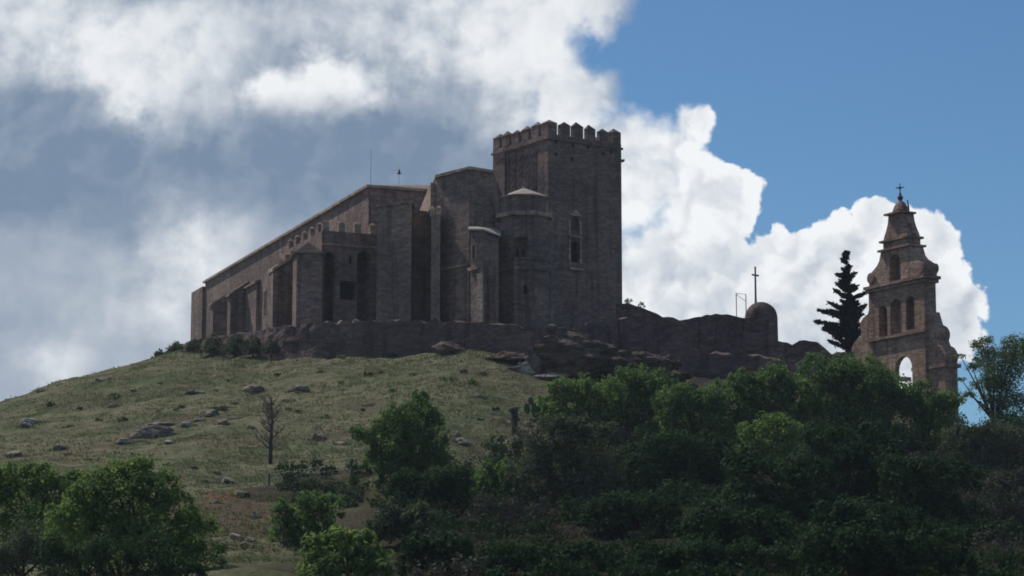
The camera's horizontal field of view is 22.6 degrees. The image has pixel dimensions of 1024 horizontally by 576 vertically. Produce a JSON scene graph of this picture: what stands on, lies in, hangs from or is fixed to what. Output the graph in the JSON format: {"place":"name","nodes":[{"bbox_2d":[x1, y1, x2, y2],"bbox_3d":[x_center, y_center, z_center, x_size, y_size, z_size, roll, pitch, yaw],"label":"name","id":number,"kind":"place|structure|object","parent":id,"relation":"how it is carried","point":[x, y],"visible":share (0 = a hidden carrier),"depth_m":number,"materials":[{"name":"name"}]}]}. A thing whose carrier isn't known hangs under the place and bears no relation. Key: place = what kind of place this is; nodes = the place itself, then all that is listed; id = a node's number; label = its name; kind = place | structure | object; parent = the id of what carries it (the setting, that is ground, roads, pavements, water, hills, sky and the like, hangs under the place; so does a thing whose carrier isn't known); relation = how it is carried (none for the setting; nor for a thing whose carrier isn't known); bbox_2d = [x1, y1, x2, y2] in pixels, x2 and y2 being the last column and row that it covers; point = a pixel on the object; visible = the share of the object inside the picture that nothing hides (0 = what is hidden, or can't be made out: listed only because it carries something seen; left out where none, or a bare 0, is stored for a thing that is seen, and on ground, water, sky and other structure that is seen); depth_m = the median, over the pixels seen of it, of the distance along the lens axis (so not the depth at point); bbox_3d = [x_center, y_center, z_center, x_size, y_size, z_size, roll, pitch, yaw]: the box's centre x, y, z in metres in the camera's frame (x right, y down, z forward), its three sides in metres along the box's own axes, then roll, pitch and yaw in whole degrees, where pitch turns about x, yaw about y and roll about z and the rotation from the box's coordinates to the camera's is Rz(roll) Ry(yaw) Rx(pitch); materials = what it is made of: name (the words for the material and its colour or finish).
{"place":"outdoors","nodes":[
{"label":"outdoors","id":0,"kind":"place"},
{"bbox_2d":[0,348,1023,575],"bbox_3d":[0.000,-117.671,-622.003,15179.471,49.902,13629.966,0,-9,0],"label":"hill","id":1,"kind":"structure","parent":0,"point":[354,518],"depth_m":221.71,"materials":[{"name":"green plant"}]},
{"bbox_2d":[5,453,15,457],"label":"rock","id":2,"kind":"object","parent":1,"relation":"on","point":[8,455],"visible":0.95,"depth_m":206.27,"materials":[{"name":"grey stone"}]},
{"bbox_2d":[5,451,21,456],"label":"rock","id":3,"kind":"object","parent":1,"relation":"on","point":[19,453],"visible":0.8,"depth_m":207.18,"materials":[{"name":"stone"}]},
{"bbox_2d":[20,422,31,427],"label":"rock","id":4,"kind":"object","parent":1,"relation":"on","point":[23,424],"visible":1,"depth_m":237.61,"materials":[{"name":"stone"}]},
{"bbox_2d":[22,418,38,423],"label":"rock","id":5,"kind":"object","parent":1,"relation":"on","point":[30,420],"visible":0.72,"depth_m":240.40,"materials":[{"name":"stone"}]},
{"bbox_2d":[0,514,84,575],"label":"shrub","id":6,"kind":"object","parent":1,"relation":"on","point":[18,547],"visible":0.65,"depth_m":115.77,"materials":[{"name":"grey plant"}]},
{"bbox_2d":[0,460,102,555],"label":"tree","id":7,"kind":"object","parent":1,"relation":"on","point":[37,490],"visible":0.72,"depth_m":134.49,"materials":[{"name":"green plant"}]},
{"bbox_2d":[52,445,67,450],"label":"rock","id":8,"kind":"object","parent":1,"relation":"on","point":[60,447],"visible":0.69,"depth_m":212.46,"materials":[{"name":"stone"}]},
{"bbox_2d":[95,376,106,380],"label":"rock","id":9,"kind":"object","parent":1,"relation":"on","point":[99,378],"visible":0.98,"depth_m":266.20,"materials":[{"name":"stone"}]},
{"bbox_2d":[108,392,121,396],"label":"shrub","id":10,"kind":"object","parent":1,"relation":"on","point":[114,394],"visible":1,"depth_m":254.53,"materials":[{"name":"green plant"}]},
{"bbox_2d":[30,528,211,575],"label":"bush","id":11,"kind":"object","parent":1,"relation":"on","point":[97,550],"visible":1,"depth_m":110.24,"materials":[{"name":"green plant"}]},
{"bbox_2d":[116,417,128,420],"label":"shrub","id":12,"kind":"object","parent":1,"relation":"on","point":[123,418],"visible":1,"depth_m":230.12,"materials":[{"name":"green plant"}]},
{"bbox_2d":[116,438,135,443],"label":"rock","id":13,"kind":"object","parent":1,"relation":"on","point":[123,440],"visible":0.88,"depth_m":215.95,"materials":[{"name":"stone"}]},
{"bbox_2d":[33,451,228,572],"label":"tree","id":14,"kind":"object","parent":1,"relation":"on","point":[116,523],"visible":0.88,"depth_m":120.63,"materials":[{"name":"green plant"}]},
{"bbox_2d":[129,424,175,438],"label":"rock","id":15,"kind":"object","parent":1,"relation":"on","point":[149,431],"visible":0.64,"depth_m":219.55,"materials":[{"name":"stone"}]},
{"bbox_2d":[150,348,167,357],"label":"shrub","id":16,"kind":"object","parent":1,"relation":"on","point":[157,353],"visible":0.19,"depth_m":290.93,"materials":[{"name":"green plant"}]},
{"bbox_2d":[147,422,175,425],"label":"rock","id":17,"kind":"object","parent":1,"relation":"on","point":[163,423],"visible":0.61,"depth_m":225.59,"materials":[{"name":"stone"}]},
{"bbox_2d":[165,341,185,352],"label":"shrub","id":18,"kind":"object","parent":1,"relation":"on","point":[173,347],"visible":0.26,"depth_m":287.14,"materials":[{"name":"green plant"}]},
{"bbox_2d":[180,420,191,426],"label":"rock","id":19,"kind":"object","parent":1,"relation":"on","point":[186,423],"visible":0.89,"depth_m":223.25,"materials":[{"name":"stone"}]},
{"bbox_2d":[181,338,201,352],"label":"shrub","id":20,"kind":"object","parent":1,"relation":"on","point":[192,345],"visible":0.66,"depth_m":283.01,"materials":[{"name":"green plant"}]},
{"bbox_2d":[184,390,204,393],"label":"rock","id":21,"kind":"object","parent":1,"relation":"on","point":[192,392],"visible":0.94,"depth_m":245.64,"materials":[{"name":"stone"}]},
{"bbox_2d":[199,332,222,355],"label":"shrub","id":22,"kind":"object","parent":1,"relation":"on","point":[208,349],"visible":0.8,"depth_m":276.98,"materials":[{"name":"green plant"}]},
{"bbox_2d":[205,409,217,416],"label":"rock","id":23,"kind":"object","parent":1,"relation":"on","point":[212,412],"visible":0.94,"depth_m":228.59,"materials":[{"name":"stone"}]},
{"bbox_2d":[217,419,227,423],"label":"rock","id":24,"kind":"object","parent":1,"relation":"on","point":[223,421],"visible":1,"depth_m":220.52,"materials":[{"name":"stone"}]},
{"bbox_2d":[219,405,229,410],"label":"shrub","id":25,"kind":"object","parent":1,"relation":"on","point":[226,407],"visible":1,"depth_m":230.63,"materials":[{"name":"green plant"}]},
{"bbox_2d":[221,477,238,483],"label":"rock","id":26,"kind":"object","parent":1,"relation":"on","point":[226,480],"visible":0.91,"depth_m":187.90,"materials":[{"name":"stone"}]},
{"bbox_2d":[218,333,242,357],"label":"shrub","id":27,"kind":"object","parent":1,"relation":"on","point":[229,348],"visible":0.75,"depth_m":272.01,"materials":[{"name":"green plant"}]},
{"bbox_2d":[228,533,239,538],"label":"rock","id":28,"kind":"object","parent":1,"relation":"on","point":[232,535],"visible":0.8,"depth_m":144.59,"materials":[{"name":"stone"}]},
{"bbox_2d":[234,491,251,495],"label":"rock","id":29,"kind":"object","parent":1,"relation":"on","point":[240,493],"visible":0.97,"depth_m":171.73,"materials":[{"name":"stone"}]},
{"bbox_2d":[245,537,255,542],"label":"rock","id":30,"kind":"object","parent":1,"relation":"on","point":[252,539],"visible":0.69,"depth_m":143.72,"materials":[{"name":"stone"}]},
{"bbox_2d":[238,334,263,356],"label":"shrub","id":31,"kind":"object","parent":1,"relation":"on","point":[251,349],"visible":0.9,"depth_m":267.95,"materials":[{"name":"green plant"}]},
{"bbox_2d":[242,385,264,392],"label":"rock","id":32,"kind":"object","parent":1,"relation":"on","point":[253,388],"visible":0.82,"depth_m":244.81,"materials":[{"name":"stone"}]},
{"bbox_2d":[260,339,279,360],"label":"shrub","id":33,"kind":"object","parent":1,"relation":"on","point":[270,348],"visible":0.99,"depth_m":265.10,"materials":[{"name":"green plant"}]},
{"bbox_2d":[248,390,295,464],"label":"dead tree","id":34,"kind":"object","parent":1,"relation":"on","point":[271,416],"visible":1,"depth_m":200.30,"materials":[{"name":"brown wood"}]},
{"bbox_2d":[288,385,310,391],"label":"rock","id":35,"kind":"object","parent":1,"relation":"on","point":[298,388],"visible":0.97,"depth_m":239.56,"materials":[{"name":"stone"}]},
{"bbox_2d":[266,490,346,547],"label":"bush","id":36,"kind":"object","parent":1,"relation":"on","point":[306,520],"visible":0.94,"depth_m":143.75,"materials":[{"name":"green plant"}]},
{"bbox_2d":[268,459,352,485],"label":"wire fence","id":37,"kind":"object","parent":1,"relation":"on","point":[351,468],"visible":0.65,"depth_m":188.86,"materials":[{"name":"brown metal"}]},
{"bbox_2d":[312,432,326,439],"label":"rock","id":38,"kind":"object","parent":1,"relation":"on","point":[317,436],"visible":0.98,"depth_m":210.58,"materials":[{"name":"stone"}]},
{"bbox_2d":[273,470,367,503],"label":"shrub","id":39,"kind":"object","parent":1,"relation":"on","point":[289,478],"visible":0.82,"depth_m":166.92,"materials":[{"name":"green plant"}]},
{"bbox_2d":[335,439,346,444],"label":"rock","id":40,"kind":"object","parent":1,"relation":"on","point":[341,441],"visible":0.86,"depth_m":209.04,"materials":[{"name":"stone"}]},
{"bbox_2d":[294,523,394,575],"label":"tree","id":41,"kind":"object","parent":1,"relation":"on","point":[368,560],"visible":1,"depth_m":109.92,"materials":[{"name":"green plant"}]},
{"bbox_2d":[387,353,396,357],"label":"shrub","id":42,"kind":"object","parent":1,"relation":"on","point":[392,354],"visible":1,"depth_m":255.86,"materials":[{"name":"green plant"}]},
{"bbox_2d":[155,317,629,360],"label":"rampart wall","id":43,"kind":"structure","parent":1,"relation":"on","point":[372,339],"depth_m":257.25,"materials":[{"name":"stone"}]},
{"bbox_2d":[548,324,556,327],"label":"loose stone","id":44,"kind":"object","parent":43,"relation":"on","point":[551,325],"visible":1,"depth_m":252.87,"materials":[{"name":"grey stone"}]},
{"bbox_2d":[347,388,457,489],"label":"tree","id":45,"kind":"object","parent":1,"relation":"on","point":[391,452],"visible":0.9,"depth_m":174.56,"materials":[{"name":"green plant"}]},
{"bbox_2d":[362,493,444,545],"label":"bush","id":46,"kind":"object","parent":1,"relation":"on","point":[396,520],"visible":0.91,"depth_m":145.00,"materials":[{"name":"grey plant"}]},
{"bbox_2d":[190,120,624,341],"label":"church","id":47,"kind":"structure","parent":1,"relation":"on","point":[526,231],"depth_m":274.57,"materials":[{"name":"stone"}]},
{"bbox_2d":[263,289,265,314],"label":"window","id":48,"kind":"structure","parent":47,"relation":"in","point":[264,291],"depth_m":325.10,"materials":[{"name":"glass"}]},
{"bbox_2d":[376,462,473,511],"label":"bush","id":49,"kind":"object","parent":1,"relation":"on","point":[434,485],"visible":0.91,"depth_m":160.04,"materials":[{"name":"green plant"}]},
{"bbox_2d":[394,529,477,575],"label":"bush","id":50,"kind":"object","parent":1,"relation":"on","point":[418,548],"visible":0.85,"depth_m":113.36,"materials":[{"name":"green plant"}]},
{"bbox_2d":[431,341,467,354],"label":"rock outcrop","id":51,"kind":"object","parent":1,"relation":"on","point":[445,347],"visible":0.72,"depth_m":251.41,"materials":[{"name":"stone"}]},
{"bbox_2d":[455,431,461,436],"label":"rock","id":52,"kind":"object","parent":1,"relation":"on","point":[458,434],"visible":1,"depth_m":212.01,"materials":[{"name":"stone"}]},
{"bbox_2d":[456,437,470,445],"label":"rock","id":53,"kind":"object","parent":1,"relation":"on","point":[462,441],"visible":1,"depth_m":210.47,"materials":[{"name":"stone"}]},
{"bbox_2d":[466,378,477,383],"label":"shrub","id":54,"kind":"object","parent":1,"relation":"on","point":[473,380],"visible":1,"depth_m":230.56,"materials":[{"name":"green plant"}]},
{"bbox_2d":[468,457,526,505],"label":"bush","id":55,"kind":"object","parent":1,"relation":"on","point":[493,479],"visible":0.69,"depth_m":163.69,"materials":[{"name":"green plant"}]},
{"bbox_2d":[456,487,548,533],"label":"shrub","id":56,"kind":"object","parent":1,"relation":"on","point":[516,508],"visible":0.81,"depth_m":153.59,"materials":[{"name":"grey plant"}]},
{"bbox_2d":[485,351,526,363],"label":"rock outcrop","id":57,"kind":"object","parent":1,"relation":"on","point":[510,357],"visible":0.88,"depth_m":248.02,"materials":[{"name":"stone"}]},
{"bbox_2d":[508,407,519,433],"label":"tree stump","id":58,"kind":"object","parent":1,"relation":"on","point":[514,418],"visible":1,"depth_m":214.72,"materials":[{"name":"wood"}]},
{"bbox_2d":[508,366,520,370],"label":"rock outcrop","id":59,"kind":"object","parent":1,"relation":"on","point":[515,368],"visible":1,"depth_m":244.58,"materials":[{"name":"stone"}]},
{"bbox_2d":[516,362,535,374],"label":"rock outcrop","id":60,"kind":"object","parent":1,"relation":"on","point":[526,368],"visible":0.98,"depth_m":244.53,"materials":[{"name":"stone"}]},
{"bbox_2d":[526,349,541,373],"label":"rock outcrop","id":61,"kind":"object","parent":1,"relation":"on","point":[533,360],"visible":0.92,"depth_m":245.44,"materials":[{"name":"stone"}]},
{"bbox_2d":[524,395,544,415],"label":"prickly pear","id":62,"kind":"object","parent":1,"relation":"on","point":[534,408],"visible":0.57,"depth_m":219.75,"materials":[{"name":"green plant"}]},
{"bbox_2d":[472,536,625,575],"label":"shrub","id":63,"kind":"object","parent":1,"relation":"on","point":[518,557],"visible":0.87,"depth_m":110.77,"materials":[{"name":"green plant"}]},
{"bbox_2d":[532,373,569,379],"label":"rock outcrop","id":64,"kind":"object","parent":1,"relation":"on","point":[550,376],"visible":0.81,"depth_m":243.65,"materials":[{"name":"stone"}]},
{"bbox_2d":[501,412,628,511],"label":"tree","id":65,"kind":"object","parent":1,"relation":"on","point":[572,485],"visible":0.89,"depth_m":160.91,"materials":[{"name":"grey plant"}]},
{"bbox_2d":[534,371,628,433],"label":"bush","id":66,"kind":"object","parent":1,"relation":"on","point":[580,392],"visible":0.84,"depth_m":216.69,"materials":[{"name":"green plant"}]},
{"bbox_2d":[523,331,641,381],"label":"rock outcrop","id":67,"kind":"object","parent":1,"relation":"on","point":[572,354],"visible":0.64,"depth_m":245.50,"materials":[{"name":"stone"}]},
{"bbox_2d":[577,488,683,537],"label":"bush","id":68,"kind":"object","parent":1,"relation":"on","point":[633,510],"visible":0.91,"depth_m":148.25,"materials":[{"name":"green plant"}]},
{"bbox_2d":[607,362,686,423],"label":"bush","id":69,"kind":"object","parent":1,"relation":"on","point":[646,386],"visible":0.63,"depth_m":220.57,"materials":[{"name":"green plant"}]},
{"bbox_2d":[273,399,1023,575],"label":"undergrowth","id":70,"kind":"object","parent":1,"relation":"on","point":[1005,561],"visible":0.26,"depth_m":148.95,"materials":[{"name":"green plant"}]},
{"bbox_2d":[632,350,672,376],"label":"rock outcrop","id":71,"kind":"object","parent":1,"relation":"on","point":[651,360],"visible":0.21,"depth_m":250.44,"materials":[{"name":"stone"}]},
{"bbox_2d":[654,354,682,369],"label":"rock outcrop","id":72,"kind":"object","parent":1,"relation":"on","point":[676,363],"visible":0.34,"depth_m":253.31,"materials":[{"name":"stone"}]},
{"bbox_2d":[669,370,692,379],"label":"rock outcrop","id":73,"kind":"object","parent":1,"relation":"on","point":[684,375],"visible":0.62,"depth_m":251.08,"materials":[{"name":"stone"}]},
{"bbox_2d":[611,426,751,500],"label":"bush","id":74,"kind":"object","parent":1,"relation":"on","point":[709,471],"visible":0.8,"depth_m":168.71,"materials":[{"name":"green plant"}]},
{"bbox_2d":[649,380,735,441],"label":"bush","id":75,"kind":"object","parent":1,"relation":"on","point":[704,402],"visible":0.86,"depth_m":209.02,"materials":[{"name":"green plant"}]},
{"bbox_2d":[616,532,789,574],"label":"shrub","id":76,"kind":"object","parent":1,"relation":"on","point":[748,547],"visible":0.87,"depth_m":114.42,"materials":[{"name":"green plant"}]},
{"bbox_2d":[398,411,1023,575],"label":"dry scrub","id":77,"kind":"object","parent":1,"relation":"on","point":[455,565],"visible":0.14,"depth_m":147.45,"materials":[{"name":"grey plant"}]},
{"bbox_2d":[620,333,827,379],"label":"wall","id":78,"kind":"structure","parent":1,"relation":"on","point":[714,363],"depth_m":256.82,"materials":[{"name":"stone"}]},
{"bbox_2d":[616,304,857,385],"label":"curtain wall","id":79,"kind":"structure","parent":1,"relation":"on","point":[721,333],"depth_m":264.47,"materials":[{"name":"stone"}]},
{"bbox_2d":[624,298,631,303],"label":"wall plant","id":80,"kind":"object","parent":79,"relation":"on","point":[627,300],"depth_m":268.36,"materials":[{"name":"green plant"}]},
{"bbox_2d":[736,293,746,316],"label":"railing frame","id":81,"kind":"object","parent":79,"relation":"on","point":[736,303],"visible":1,"depth_m":264.02,"materials":[{"name":"grey metal"}]},
{"bbox_2d":[680,498,796,559],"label":"bush","id":82,"kind":"object","parent":1,"relation":"on","point":[751,524],"visible":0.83,"depth_m":127.14,"materials":[{"name":"green plant"}]},
{"bbox_2d":[745,302,777,340],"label":"vaulted turret","id":83,"kind":"object","parent":1,"relation":"on","point":[762,310],"visible":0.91,"depth_m":264.81,"materials":[{"name":"stone"}]},
{"bbox_2d":[751,267,758,302],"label":"metal cross","id":84,"kind":"object","parent":83,"relation":"on","point":[754,274],"visible":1,"depth_m":266.55,"materials":[{"name":"grey metal"}]},
{"bbox_2d":[704,355,821,441],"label":"bush","id":85,"kind":"object","parent":1,"relation":"on","point":[763,387],"visible":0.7,"depth_m":212.59,"materials":[{"name":"green plant"}]},
{"bbox_2d":[734,411,809,460],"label":"bush","id":86,"kind":"object","parent":1,"relation":"on","point":[786,432],"visible":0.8,"depth_m":198.89,"materials":[{"name":"green plant"}]},
{"bbox_2d":[710,439,840,524],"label":"bush","id":87,"kind":"object","parent":1,"relation":"on","point":[773,492],"visible":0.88,"depth_m":144.50,"materials":[{"name":"green plant"}]},
{"bbox_2d":[813,250,866,351],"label":"conifer tree","id":88,"kind":"object","parent":1,"relation":"on","point":[845,332],"visible":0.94,"depth_m":264.55,"materials":[{"name":"green plant"}]},
{"bbox_2d":[789,351,909,440],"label":"tree","id":89,"kind":"object","parent":1,"relation":"on","point":[837,375],"visible":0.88,"depth_m":214.05,"materials":[{"name":"green plant"}]},
{"bbox_2d":[789,416,913,514],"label":"tree","id":90,"kind":"object","parent":1,"relation":"on","point":[843,447],"visible":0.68,"depth_m":163.19,"materials":[{"name":"green plant"}]},
{"bbox_2d":[798,496,940,552],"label":"bush","id":91,"kind":"object","parent":1,"relation":"on","point":[842,514],"visible":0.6,"depth_m":130.75,"materials":[{"name":"green plant"}]},
{"bbox_2d":[781,519,980,575],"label":"bush","id":92,"kind":"object","parent":1,"relation":"on","point":[851,552],"visible":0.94,"depth_m":113.08,"materials":[{"name":"green plant"}]},
{"bbox_2d":[851,187,960,423],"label":"bell gable","id":93,"kind":"structure","parent":1,"relation":"on","point":[901,321],"depth_m":253.29,"materials":[{"name":"stone"}]},
{"bbox_2d":[877,373,968,455],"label":"bush","id":94,"kind":"object","parent":1,"relation":"on","point":[917,402],"visible":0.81,"depth_m":213.57,"materials":[{"name":"green plant"}]},
{"bbox_2d":[877,449,1000,529],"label":"bush","id":95,"kind":"object","parent":1,"relation":"on","point":[935,499],"visible":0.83,"depth_m":152.39,"materials":[{"name":"green plant"}]},
{"bbox_2d":[934,411,1018,483],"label":"bush","id":96,"kind":"object","parent":1,"relation":"on","point":[989,459],"visible":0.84,"depth_m":205.49,"materials":[{"name":"green plant"}]},
{"bbox_2d":[953,331,1023,447],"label":"tree","id":97,"kind":"object","parent":1,"relation":"on","point":[999,381],"visible":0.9,"depth_m":226.89,"materials":[{"name":"green plant"}]},
{"bbox_2d":[969,465,1023,530],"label":"shrub","id":98,"kind":"object","parent":1,"relation":"on","point":[1003,512],"visible":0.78,"depth_m":162.22,"materials":[{"name":"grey plant"}]},
{"bbox_2d":[975,412,1023,480],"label":"bush","id":99,"kind":"object","parent":1,"relation":"on","point":[1015,452],"visible":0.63,"depth_m":206.94,"materials":[{"name":"green plant"}]},
{"bbox_2d":[0,0,1023,426],"label":"sky","id":100,"kind":"structure","parent":0,"point":[148,148],"materials":[{"name":"blue"}]}
]}

